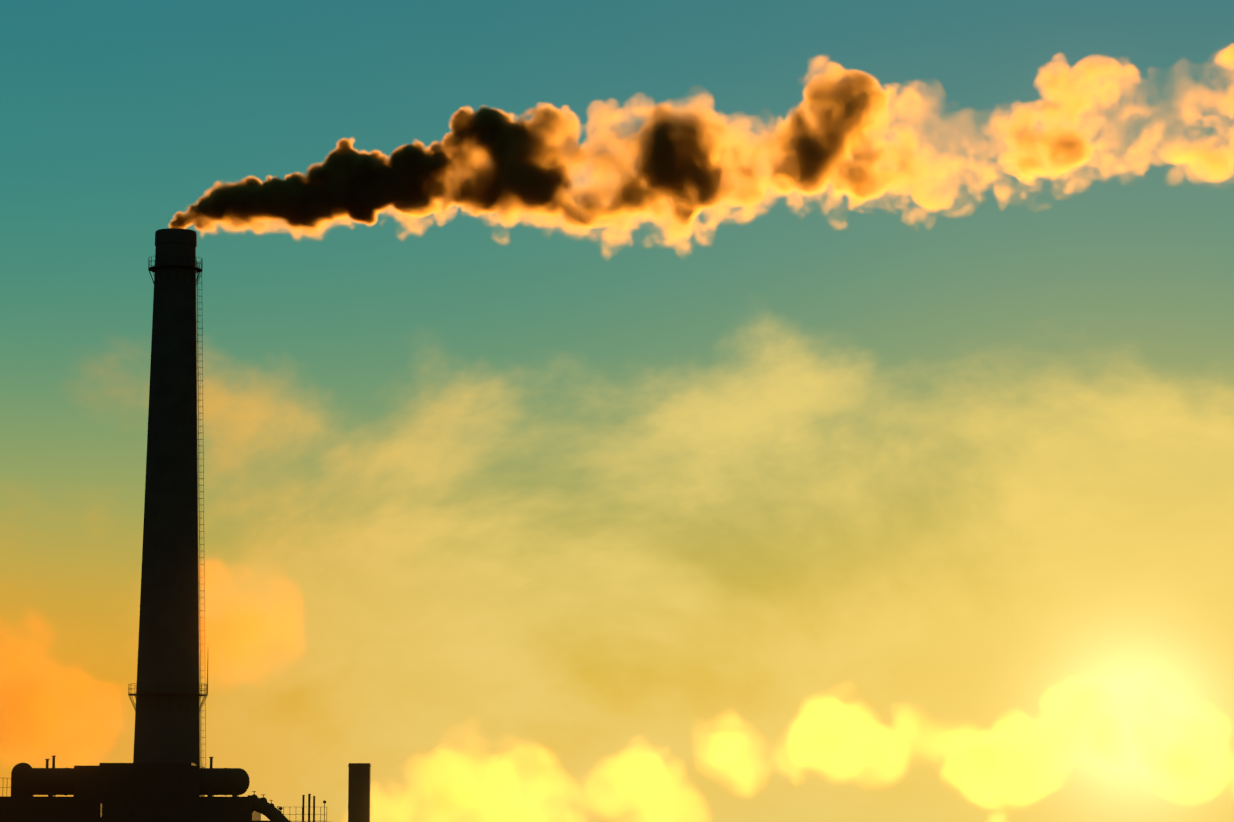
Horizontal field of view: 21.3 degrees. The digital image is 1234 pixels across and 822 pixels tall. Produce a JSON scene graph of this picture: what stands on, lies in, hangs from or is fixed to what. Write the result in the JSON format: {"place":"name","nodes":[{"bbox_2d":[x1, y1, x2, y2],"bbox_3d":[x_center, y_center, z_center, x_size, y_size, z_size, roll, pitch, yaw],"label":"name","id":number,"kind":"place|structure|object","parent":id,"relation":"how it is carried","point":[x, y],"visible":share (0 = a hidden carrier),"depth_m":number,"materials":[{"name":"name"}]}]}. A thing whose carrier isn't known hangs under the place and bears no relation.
{"place":"outdoors","nodes":[
{"label":"outdoors","id":0,"kind":"place"},
{"bbox_2d":[277,794,326,821],"bbox_3d":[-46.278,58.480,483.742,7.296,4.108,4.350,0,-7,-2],"label":"service platform fittings","id":1,"kind":"object","parent":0,"point":[308,814],"visible":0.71,"depth_m":485.32,"materials":[{"name":"black metal"}]},
{"bbox_2d":[0,0,1233,821],"label":"sky","id":2,"kind":"structure","parent":0,"point":[613,410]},
{"label":"ground","id":3,"kind":"structure","parent":0,"visible":0},
{"bbox_2d":[0,796,260,821],"bbox_3d":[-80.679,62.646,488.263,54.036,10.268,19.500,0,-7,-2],"label":"boiler house","id":4,"kind":"structure","parent":3,"relation":"on","point":[67,809],"depth_m":479.26,"materials":[{"name":"metal"}]},
{"bbox_2d":[11,763,33,795],"bbox_3d":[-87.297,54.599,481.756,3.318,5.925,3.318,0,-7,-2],"label":"upright vessel","id":5,"kind":"object","parent":4,"relation":"on","point":[19,770],"visible":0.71,"depth_m":480.38,"materials":[{"name":"metal"}]},
{"bbox_2d":[23,756,249,796],"bbox_3d":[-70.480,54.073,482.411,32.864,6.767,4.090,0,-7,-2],"label":"horizontal tanks","id":6,"kind":"object","parent":4,"relation":"on","point":[53,781],"visible":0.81,"depth_m":480.87,"materials":[{"name":"metal"}]},
{"bbox_2d":[73,763,204,803],"bbox_3d":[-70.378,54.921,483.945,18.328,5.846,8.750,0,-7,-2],"label":"chimney base","id":7,"kind":"object","parent":4,"relation":"on","point":[101,783],"visible":0.98,"depth_m":479.75,"materials":[{"name":"metal"}]},
{"bbox_2d":[133,228,199,765],"bbox_3d":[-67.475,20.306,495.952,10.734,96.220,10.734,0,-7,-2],"label":"chimney","id":8,"kind":"object","parent":3,"relation":"on","point":[168,647],"visible":0.98,"depth_m":493.08,"materials":[{"name":"concrete"}]},
{"bbox_2d":[128,254,207,710],"bbox_3d":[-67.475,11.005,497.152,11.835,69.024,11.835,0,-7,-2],"label":"chimney platforms","id":9,"kind":"object","parent":8,"relation":"attached to","point":[154,267],"visible":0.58,"depth_m":495.40,"materials":[{"name":"black metal"}]},
{"bbox_2d":[196,262,205,767],"bbox_3d":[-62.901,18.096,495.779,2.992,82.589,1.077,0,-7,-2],"label":"ladder","id":10,"kind":"object","parent":8,"relation":"attached to","point":[200,524],"visible":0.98,"depth_m":496.14,"materials":[{"name":"black metal"}]},
{"bbox_2d":[207,661,207,694],"bbox_3d":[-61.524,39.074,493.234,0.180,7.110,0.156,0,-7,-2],"label":"antenna","id":11,"kind":"object","parent":8,"relation":"attached to","point":[207,677],"visible":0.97,"depth_m":493.04,"materials":[{"name":"metal"}]},
{"bbox_2d":[248,791,290,821],"bbox_3d":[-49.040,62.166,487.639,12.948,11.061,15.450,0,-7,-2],"label":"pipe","id":12,"kind":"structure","parent":3,"relation":"on","point":[269,811],"depth_m":480.49,"materials":[{"name":"black metal"}]},
{"bbox_2d":[348,763,370,821],"bbox_3d":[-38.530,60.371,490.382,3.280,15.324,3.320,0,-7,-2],"label":"steel stack","id":13,"kind":"object","parent":3,"relation":"on","point":[359,783],"visible":1,"depth_m":489.24,"materials":[{"name":"black metal"}]}
]}

